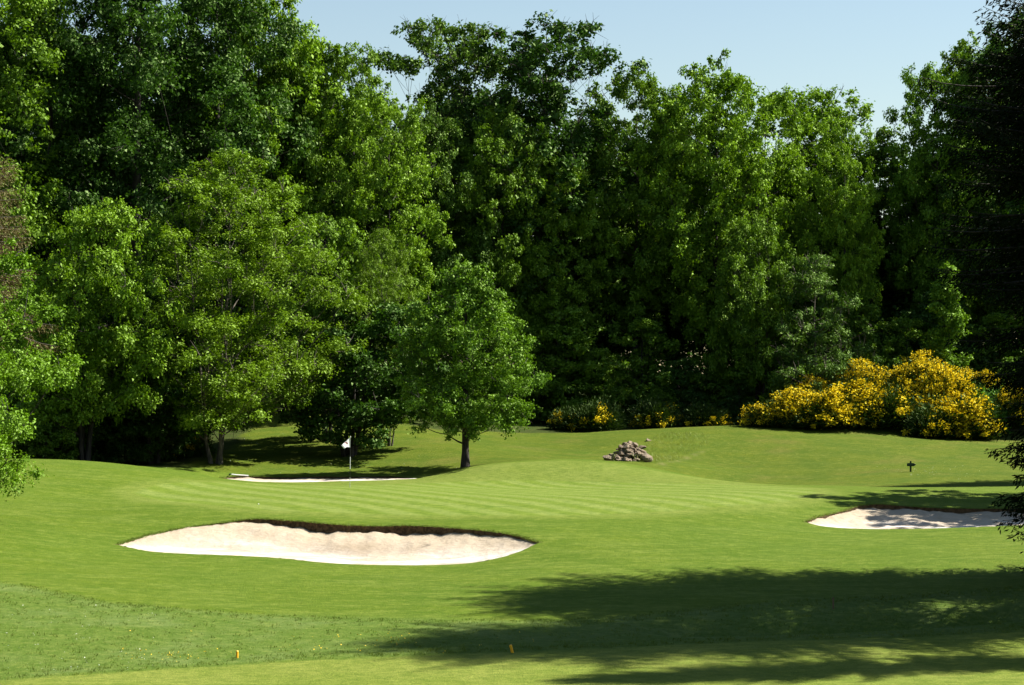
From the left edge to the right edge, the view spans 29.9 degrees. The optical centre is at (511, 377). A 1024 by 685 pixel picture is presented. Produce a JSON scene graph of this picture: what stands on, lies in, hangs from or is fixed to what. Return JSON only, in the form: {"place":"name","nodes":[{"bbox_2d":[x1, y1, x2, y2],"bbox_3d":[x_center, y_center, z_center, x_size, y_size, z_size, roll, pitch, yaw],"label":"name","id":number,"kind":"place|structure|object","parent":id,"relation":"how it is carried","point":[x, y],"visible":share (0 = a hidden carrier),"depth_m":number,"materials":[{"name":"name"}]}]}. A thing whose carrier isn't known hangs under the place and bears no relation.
{"place":"outdoors","nodes":[
{"label":"outdoors","id":0,"kind":"place"},
{"bbox_2d":[0,390,1023,684],"bbox_3d":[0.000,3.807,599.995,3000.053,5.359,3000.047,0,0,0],"label":"ground","id":1,"kind":"structure","parent":0,"point":[718,516],"depth_m":57.01,"materials":[{"name":"plant"}]},
{"bbox_2d":[0,360,43,458],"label":"young tree","id":2,"kind":"object","parent":1,"relation":"on","point":[9,410],"visible":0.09,"depth_m":98.65,"materials":[{"name":"green plant"}]},
{"bbox_2d":[0,156,60,357],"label":"tree","id":3,"kind":"object","parent":1,"relation":"on","point":[3,178],"visible":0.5,"depth_m":80.47,"materials":[{"name":"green plant"}]},
{"bbox_2d":[2,287,75,449],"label":"young tree","id":4,"kind":"object","parent":1,"relation":"on","point":[45,297],"depth_m":105.35,"materials":[{"name":"green plant"}]},
{"bbox_2d":[0,237,88,501],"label":"linden tree","id":5,"kind":"object","parent":1,"relation":"on","point":[11,375],"visible":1,"depth_m":64.59,"materials":[{"name":"green plant"}]},
{"bbox_2d":[0,14,88,339],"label":"oak tree","id":6,"kind":"object","parent":1,"relation":"on","point":[12,127],"visible":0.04,"depth_m":145.32,"materials":[{"name":"green plant"}]},
{"bbox_2d":[0,357,93,459],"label":"young tree","id":7,"kind":"object","parent":1,"relation":"on","point":[36,445],"visible":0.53,"depth_m":96.24,"materials":[{"name":"green plant"}]},
{"bbox_2d":[0,0,97,346],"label":"tall oak tree","id":8,"kind":"object","parent":1,"relation":"on","point":[32,94],"visible":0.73,"depth_m":110.28,"materials":[{"name":"green plant"}]},
{"bbox_2d":[27,405,103,461],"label":"young tree","id":9,"kind":"object","parent":1,"relation":"on","point":[95,453],"visible":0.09,"depth_m":98.93,"materials":[{"name":"green plant"}]},
{"bbox_2d":[15,308,143,455],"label":"young tree","id":10,"kind":"object","parent":1,"relation":"on","point":[100,451],"visible":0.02,"depth_m":101.90,"materials":[{"name":"green plant"}]},
{"bbox_2d":[4,196,185,460],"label":"hazel tree","id":11,"kind":"object","parent":1,"relation":"on","point":[126,355],"visible":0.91,"depth_m":96.03,"materials":[{"name":"green plant"}]},
{"bbox_2d":[0,0,192,351],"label":"tall oak tree","id":12,"kind":"object","parent":1,"relation":"on","point":[77,94],"visible":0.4,"depth_m":114.89,"materials":[{"name":"green plant"}]},
{"bbox_2d":[15,34,189,312],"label":"oak tree","id":13,"kind":"object","parent":1,"relation":"on","point":[40,247],"depth_m":143.26,"materials":[{"name":"green plant"}]},
{"bbox_2d":[78,387,149,464],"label":"young tree","id":14,"kind":"object","parent":1,"relation":"on","point":[118,448],"visible":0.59,"depth_m":99.81,"materials":[{"name":"green plant"}]},
{"bbox_2d":[0,0,272,281],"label":"tall oak tree","id":15,"kind":"object","parent":1,"relation":"on","point":[148,65],"visible":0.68,"depth_m":114.82,"materials":[{"name":"green plant"}]},
{"bbox_2d":[55,287,229,463],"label":"hazel tree","id":16,"kind":"object","parent":1,"relation":"on","point":[152,427],"visible":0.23,"depth_m":99.48,"materials":[{"name":"green plant"}]},
{"bbox_2d":[85,47,246,331],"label":"oak tree","id":17,"kind":"object","parent":1,"relation":"on","point":[164,101],"visible":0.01,"depth_m":143.21,"materials":[{"name":"green plant"}]},
{"bbox_2d":[166,425,216,458],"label":"young tree","id":18,"kind":"object","parent":1,"relation":"on","point":[192,452],"visible":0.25,"depth_m":102.79,"materials":[{"name":"green plant"}]},
{"bbox_2d":[171,430,214,458],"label":"broom bush","id":19,"kind":"object","parent":1,"relation":"on","point":[189,447],"visible":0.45,"depth_m":102.95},
{"bbox_2d":[93,0,321,414],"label":"tall oak tree","id":20,"kind":"object","parent":1,"relation":"on","point":[295,135],"visible":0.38,"depth_m":120.19,"materials":[{"name":"green plant"}]},
{"bbox_2d":[94,143,376,464],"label":"locust tree","id":21,"kind":"object","parent":1,"relation":"on","point":[254,407],"visible":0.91,"depth_m":99.54,"materials":[{"name":"green plant"}]},
{"bbox_2d":[152,62,324,395],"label":"oak tree","id":22,"kind":"object","parent":1,"relation":"on","point":[266,169],"depth_m":147.04,"materials":[{"name":"green plant"}]},
{"bbox_2d":[161,0,366,366],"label":"oak tree","id":23,"kind":"object","parent":1,"relation":"on","point":[309,49],"visible":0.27,"depth_m":124.81,"materials":[{"name":"green plant"}]},
{"bbox_2d":[230,292,309,410],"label":"young tree","id":24,"kind":"object","parent":1,"relation":"on","point":[279,402],"visible":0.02,"depth_m":126.00,"materials":[{"name":"green plant"}]},
{"bbox_2d":[245,41,361,410],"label":"oak tree","id":25,"kind":"object","parent":1,"relation":"on","point":[310,167],"visible":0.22,"depth_m":125.81,"materials":[{"name":"green plant"}]},
{"bbox_2d":[249,37,371,170],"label":"oak tree","id":26,"kind":"object","parent":1,"relation":"on","point":[348,86],"depth_m":164.14,"materials":[{"name":"green plant"}]},
{"bbox_2d":[229,210,396,435],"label":"hazel tree","id":27,"kind":"object","parent":1,"relation":"on","point":[341,237],"visible":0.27,"depth_m":110.20,"materials":[{"name":"green plant"}]},
{"bbox_2d":[225,476,408,478],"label":"bunker lip","id":28,"kind":"object","parent":1,"relation":"on","point":[321,477],"visible":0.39,"depth_m":95.61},
{"bbox_2d":[233,477,416,481],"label":"bunker sand","id":29,"kind":"structure","parent":1,"relation":"on","point":[296,480],"depth_m":93.51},
{"bbox_2d":[117,519,538,544],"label":"bunker lip","id":30,"kind":"object","parent":1,"relation":"on","point":[330,528],"visible":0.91,"depth_m":66.01,"materials":[{"name":"soil"}]},
{"bbox_2d":[121,522,536,564],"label":"bunker sand","id":31,"kind":"structure","parent":1,"relation":"on","point":[283,541],"depth_m":63.79,"materials":[{"name":"sand"}]},
{"bbox_2d":[341,436,350,457],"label":"flagstick","id":32,"kind":"object","parent":1,"relation":"on","point":[347,443],"visible":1,"depth_m":81.19,"materials":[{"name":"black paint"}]},
{"bbox_2d":[287,40,419,311],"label":"oak tree","id":33,"kind":"object","parent":1,"relation":"on","point":[363,67],"visible":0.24,"depth_m":127.26,"materials":[{"name":"green plant"}]},
{"bbox_2d":[314,91,404,246],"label":"oak tree","id":34,"kind":"object","parent":1,"relation":"on","point":[338,154],"depth_m":147.76,"materials":[{"name":"green plant"}]},
{"bbox_2d":[276,301,452,456],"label":"multi stemmed tree","id":35,"kind":"object","parent":1,"relation":"on","point":[357,418],"visible":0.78,"depth_m":104.59,"materials":[{"name":"green plant"}]},
{"bbox_2d":[321,227,437,445],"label":"locust tree","id":36,"kind":"object","parent":1,"relation":"on","point":[382,268],"visible":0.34,"depth_m":108.40,"materials":[{"name":"green plant"}]},
{"bbox_2d":[334,94,455,325],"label":"oak tree","id":37,"kind":"object","parent":1,"relation":"on","point":[372,183],"visible":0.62,"depth_m":123.33,"materials":[{"name":"green plant"}]},
{"bbox_2d":[373,97,495,368],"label":"oak tree","id":38,"kind":"object","parent":1,"relation":"on","point":[435,129],"visible":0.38,"depth_m":128.98,"materials":[{"name":"green plant"}]},
{"bbox_2d":[363,126,507,304],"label":"oak tree","id":39,"kind":"object","parent":1,"relation":"on","point":[374,140],"depth_m":145.56,"materials":[{"name":"green plant"}]},
{"bbox_2d":[372,14,535,401],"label":"ash tree","id":40,"kind":"object","parent":1,"relation":"on","point":[462,52],"visible":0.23,"depth_m":137.47,"materials":[{"name":"green plant"}]},
{"bbox_2d":[391,259,554,467],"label":"maple tree","id":41,"kind":"object","parent":1,"relation":"on","point":[470,408],"visible":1,"depth_m":96.91,"materials":[{"name":"green plant"}]},
{"bbox_2d":[408,88,564,359],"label":"oak tree","id":42,"kind":"object","parent":1,"relation":"on","point":[479,168],"depth_m":144.33,"materials":[{"name":"green plant"}]},
{"bbox_2d":[441,96,560,348],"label":"oak tree","id":43,"kind":"object","parent":1,"relation":"on","point":[509,276],"visible":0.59,"depth_m":130.28,"materials":[{"name":"green plant"}]},
{"bbox_2d":[0,238,1021,413],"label":"thicket","id":44,"kind":"object","parent":1,"relation":"on","point":[686,353],"visible":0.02,"depth_m":140.01,"materials":[{"name":"green plant"}]},
{"bbox_2d":[0,581,1023,679],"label":"rough grass","id":45,"kind":"structure","parent":1,"relation":"on","point":[448,652],"depth_m":45.88,"materials":[{"name":"plant"}]},
{"bbox_2d":[486,327,574,422],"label":"young tree","id":46,"kind":"object","parent":1,"relation":"on","point":[547,388],"visible":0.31,"depth_m":129.16,"materials":[{"name":"green plant"}]},
{"bbox_2d":[438,9,652,419],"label":"ash tree","id":47,"kind":"object","parent":1,"relation":"on","point":[542,90],"visible":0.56,"depth_m":133.62,"materials":[{"name":"green plant"}]},
{"bbox_2d":[546,403,576,430],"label":"broom bush","id":48,"kind":"object","parent":1,"relation":"on","point":[558,419],"visible":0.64,"depth_m":124.52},
{"bbox_2d":[513,151,619,356],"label":"oak tree","id":49,"kind":"object","parent":1,"relation":"on","point":[579,295],"visible":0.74,"depth_m":131.78,"materials":[{"name":"green plant"}]},
{"bbox_2d":[513,306,619,423],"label":"young tree","id":50,"kind":"object","parent":1,"relation":"on","point":[567,367],"visible":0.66,"depth_m":129.64,"materials":[{"name":"green plant"}]},
{"bbox_2d":[116,475,1022,544],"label":"turf fringe","id":51,"kind":"object","parent":1,"relation":"on","point":[343,524],"visible":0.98,"depth_m":66.22,"materials":[{"name":"green plant"}]},
{"bbox_2d":[514,138,632,361],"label":"oak tree","id":52,"kind":"object","parent":1,"relation":"on","point":[609,261],"visible":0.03,"depth_m":143.38,"materials":[{"name":"green plant"}]},
{"bbox_2d":[563,394,629,431],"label":"broom bush","id":53,"kind":"object","parent":1,"relation":"on","point":[592,416],"visible":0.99,"depth_m":123.17,"materials":[{"name":"plant"}]},
{"bbox_2d":[562,347,638,420],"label":"young tree","id":54,"kind":"object","parent":1,"relation":"on","point":[621,392],"visible":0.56,"depth_m":129.18,"materials":[{"name":"green plant"}]},
{"bbox_2d":[569,81,632,381],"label":"slender tree","id":55,"kind":"object","parent":1,"relation":"on","point":[598,100],"visible":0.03,"depth_m":149.67,"materials":[{"name":"green plant"}]},
{"bbox_2d":[572,63,702,391],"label":"oak tree","id":56,"kind":"object","parent":1,"relation":"on","point":[643,284],"visible":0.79,"depth_m":134.58,"materials":[{"name":"green plant"}]},
{"bbox_2d":[571,138,709,363],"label":"oak tree","id":57,"kind":"object","parent":1,"relation":"on","point":[667,320],"visible":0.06,"depth_m":145.71,"materials":[{"name":"green plant"}]},
{"bbox_2d":[606,317,681,422],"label":"young tree","id":58,"kind":"object","parent":1,"relation":"on","point":[644,382],"visible":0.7,"depth_m":131.38,"materials":[{"name":"green plant"}]},
{"bbox_2d":[641,452,652,461],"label":"rock","id":59,"kind":"object","parent":1,"relation":"on","point":[646,457],"visible":1,"depth_m":102.03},
{"bbox_2d":[625,395,683,428],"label":"broom bush","id":60,"kind":"object","parent":1,"relation":"on","point":[650,415],"visible":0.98,"depth_m":123.86,"materials":[{"name":"plant"}]},
{"bbox_2d":[617,87,742,396],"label":"ash tree","id":61,"kind":"object","parent":1,"relation":"on","point":[646,124],"visible":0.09,"depth_m":146.78,"materials":[{"name":"green plant"}]},
{"bbox_2d":[659,357,711,426],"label":"young tree","id":62,"kind":"object","parent":1,"relation":"on","point":[687,391],"visible":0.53,"depth_m":129.21,"materials":[{"name":"green plant"}]},
{"bbox_2d":[676,400,737,426],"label":"broom bush","id":63,"kind":"object","parent":1,"relation":"on","point":[701,416],"visible":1,"depth_m":123.58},
{"bbox_2d":[628,48,795,393],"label":"oak tree","id":64,"kind":"object","parent":1,"relation":"on","point":[695,308],"visible":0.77,"depth_m":132.55,"materials":[{"name":"green plant"}]},
{"bbox_2d":[645,129,784,371],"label":"oak tree","id":65,"kind":"object","parent":1,"relation":"on","point":[677,332],"visible":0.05,"depth_m":145.36,"materials":[{"name":"green plant"}]},
{"bbox_2d":[674,323,770,423],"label":"young tree","id":66,"kind":"object","parent":1,"relation":"on","point":[699,377],"visible":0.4,"depth_m":129.72,"materials":[{"name":"green plant"}]},
{"bbox_2d":[716,378,755,424],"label":"young tree","id":67,"kind":"object","parent":1,"relation":"on","point":[739,398],"visible":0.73,"depth_m":127.28,"materials":[{"name":"green plant"}]},
{"bbox_2d":[700,210,810,400],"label":"hazel tree","id":68,"kind":"object","parent":1,"relation":"on","point":[751,312],"visible":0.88,"depth_m":127.48,"materials":[{"name":"green plant"}]},
{"bbox_2d":[728,398,788,428],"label":"broom bush","id":69,"kind":"object","parent":1,"relation":"on","point":[750,417],"visible":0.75,"depth_m":120.62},
{"bbox_2d":[708,311,820,420],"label":"young tree","id":70,"kind":"object","parent":1,"relation":"on","point":[733,373],"visible":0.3,"depth_m":128.06,"materials":[{"name":"green plant"}]},
{"bbox_2d":[706,83,826,324],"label":"oak tree","id":71,"kind":"object","parent":1,"relation":"on","point":[784,170],"visible":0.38,"depth_m":135.97,"materials":[{"name":"green plant"}]},
{"bbox_2d":[757,383,840,427],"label":"broom bush","id":72,"kind":"object","parent":1,"relation":"on","point":[783,403],"visible":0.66,"depth_m":120.22,"materials":[{"name":"plant"}]},
{"bbox_2d":[722,152,887,359],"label":"oak tree","id":73,"kind":"object","parent":1,"relation":"on","point":[809,192],"visible":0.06,"depth_m":142.07,"materials":[{"name":"green plant"}]},
{"bbox_2d":[781,407,829,429],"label":"broom bush","id":74,"kind":"object","parent":1,"relation":"on","point":[790,424],"visible":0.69,"depth_m":119.57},
{"bbox_2d":[727,84,904,334],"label":"ash tree","id":75,"kind":"object","parent":1,"relation":"on","point":[833,112],"visible":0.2,"depth_m":142.02,"materials":[{"name":"green plant"}]},
{"bbox_2d":[774,385,864,429],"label":"broom bush","id":76,"kind":"object","parent":1,"relation":"on","point":[830,403],"visible":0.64,"depth_m":119.34,"materials":[{"name":"plant"}]},
{"bbox_2d":[754,251,888,392],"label":"hornbeam tree","id":77,"kind":"object","parent":1,"relation":"on","point":[807,283],"visible":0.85,"depth_m":125.72,"materials":[{"name":"green plant"}]},
{"bbox_2d":[784,372,893,426],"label":"broom bush","id":78,"kind":"object","parent":1,"relation":"on","point":[855,388],"visible":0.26,"depth_m":120.87,"materials":[{"name":"plant"}]},
{"bbox_2d":[794,117,888,348],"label":"oak tree","id":79,"kind":"object","parent":1,"relation":"on","point":[849,268],"visible":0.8,"depth_m":132.24,"materials":[{"name":"green plant"}]},
{"bbox_2d":[839,408,883,429],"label":"broom bush","id":80,"kind":"object","parent":1,"relation":"on","point":[865,424],"visible":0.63,"depth_m":119.97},
{"bbox_2d":[827,301,905,380],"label":"young tree","id":81,"kind":"object","parent":1,"relation":"on","point":[866,308],"visible":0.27,"depth_m":130.12,"materials":[{"name":"green plant"}]},
{"bbox_2d":[826,354,914,403],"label":"broom bush","id":82,"kind":"object","parent":1,"relation":"on","point":[865,369],"visible":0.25,"depth_m":122.91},
{"bbox_2d":[829,213,912,356],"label":"oak tree","id":83,"kind":"object","parent":1,"relation":"on","point":[879,216],"visible":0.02,"depth_m":145.28,"materials":[{"name":"green plant"}]},
{"bbox_2d":[824,127,924,357],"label":"slender tree","id":84,"kind":"object","parent":1,"relation":"on","point":[880,137],"visible":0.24,"depth_m":141.91,"materials":[{"name":"green plant"}]},
{"bbox_2d":[849,382,926,428],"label":"broom bush","id":85,"kind":"object","parent":1,"relation":"on","point":[887,416],"visible":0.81,"depth_m":119.88,"materials":[{"name":"plant"}]},
{"bbox_2d":[866,153,932,350],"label":"slender tree","id":86,"kind":"object","parent":1,"relation":"on","point":[896,211],"visible":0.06,"depth_m":146.03,"materials":[{"name":"green plant"}]},
{"bbox_2d":[877,317,937,369],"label":"young tree","id":87,"kind":"object","parent":1,"relation":"on","point":[906,323],"visible":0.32,"depth_m":129.80,"materials":[{"name":"green plant"}]},
{"bbox_2d":[808,504,1017,521],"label":"bunker lip","id":88,"kind":"object","parent":1,"relation":"on","point":[894,507],"visible":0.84,"depth_m":75.23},
{"bbox_2d":[881,345,949,400],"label":"broom bush","id":89,"kind":"object","parent":1,"relation":"on","point":[918,365],"visible":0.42,"depth_m":122.82,"materials":[{"name":"plant"}]},
{"bbox_2d":[809,508,1023,528],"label":"bunker sand","id":90,"kind":"structure","parent":1,"relation":"on","point":[873,518],"depth_m":73.08,"materials":[{"name":"sand"}]},
{"bbox_2d":[896,401,968,438],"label":"broom bush","id":91,"kind":"object","parent":1,"relation":"on","point":[924,430],"visible":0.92,"depth_m":118.74,"materials":[{"name":"plant"}]},
{"bbox_2d":[878,154,990,344],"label":"oak tree","id":92,"kind":"object","parent":1,"relation":"on","point":[904,307],"visible":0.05,"depth_m":142.35,"materials":[{"name":"green plant"}]},
{"bbox_2d":[882,61,999,326],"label":"oak tree","id":93,"kind":"object","parent":1,"relation":"on","point":[911,239],"visible":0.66,"depth_m":136.17,"materials":[{"name":"green plant"}]},
{"bbox_2d":[894,289,998,373],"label":"young tree","id":94,"kind":"object","parent":1,"relation":"on","point":[922,310],"visible":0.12,"depth_m":130.87,"materials":[{"name":"green plant"}]},
{"bbox_2d":[921,261,973,373],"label":"columnar tree","id":95,"kind":"object","parent":1,"relation":"on","point":[953,321],"visible":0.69,"depth_m":125.95,"materials":[{"name":"green plant"}]},
{"bbox_2d":[913,363,988,402],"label":"broom bush","id":96,"kind":"object","parent":1,"relation":"on","point":[955,383],"visible":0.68,"depth_m":121.66,"materials":[{"name":"plant"}]},
{"bbox_2d":[912,387,1008,437],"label":"broom bush","id":97,"kind":"object","parent":1,"relation":"on","point":[970,409],"visible":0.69,"depth_m":118.69,"materials":[{"name":"plant"}]},
{"bbox_2d":[906,29,1023,371],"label":"oak tree","id":98,"kind":"object","parent":1,"relation":"on","point":[960,55],"visible":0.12,"depth_m":139.65,"materials":[{"name":"green plant"}]},
{"bbox_2d":[915,0,1023,572],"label":"spruce tree","id":99,"kind":"object","parent":1,"relation":"on","point":[1005,231],"visible":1,"depth_m":53.98,"materials":[{"name":"green plant"}]},
{"bbox_2d":[930,5,1023,317],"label":"oak tree","id":100,"kind":"object","parent":1,"relation":"on","point":[978,208],"visible":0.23,"depth_m":134.64,"materials":[{"name":"green plant"}]},
{"bbox_2d":[946,418,1007,440],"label":"broom bush","id":101,"kind":"object","parent":1,"relation":"on","point":[971,433],"visible":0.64,"depth_m":118.32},
{"bbox_2d":[961,366,1002,392],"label":"broom bush","id":102,"kind":"object","parent":1,"relation":"on","point":[983,371],"visible":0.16,"depth_m":124.53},
{"bbox_2d":[946,93,1021,339],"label":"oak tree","id":103,"kind":"object","parent":1,"relation":"on","point":[1003,212],"depth_m":143.65,"materials":[{"name":"green plant"}]},
{"bbox_2d":[961,311,1022,378],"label":"young tree","id":104,"kind":"object","parent":1,"relation":"on","point":[993,317],"visible":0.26,"depth_m":130.42,"materials":[{"name":"green plant"}]},
{"bbox_2d":[972,380,1011,434],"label":"bush","id":105,"kind":"object","parent":1,"relation":"on","point":[989,395],"visible":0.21,"depth_m":122.28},
{"bbox_2d":[989,295,1023,383],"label":"young tree","id":106,"kind":"object","parent":1,"relation":"on","point":[1014,322],"visible":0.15,"depth_m":129.99,"materials":[{"name":"green plant"}]},
{"bbox_2d":[993,387,1023,428],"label":"broom bush","id":107,"kind":"object","parent":1,"relation":"on","point":[1001,400],"visible":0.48,"depth_m":120.65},
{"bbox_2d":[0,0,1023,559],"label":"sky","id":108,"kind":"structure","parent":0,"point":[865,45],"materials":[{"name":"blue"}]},
{"bbox_2d":[643,431,710,461],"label":"long grass","id":109,"kind":"structure","parent":0,"point":[690,434],"depth_m":111.58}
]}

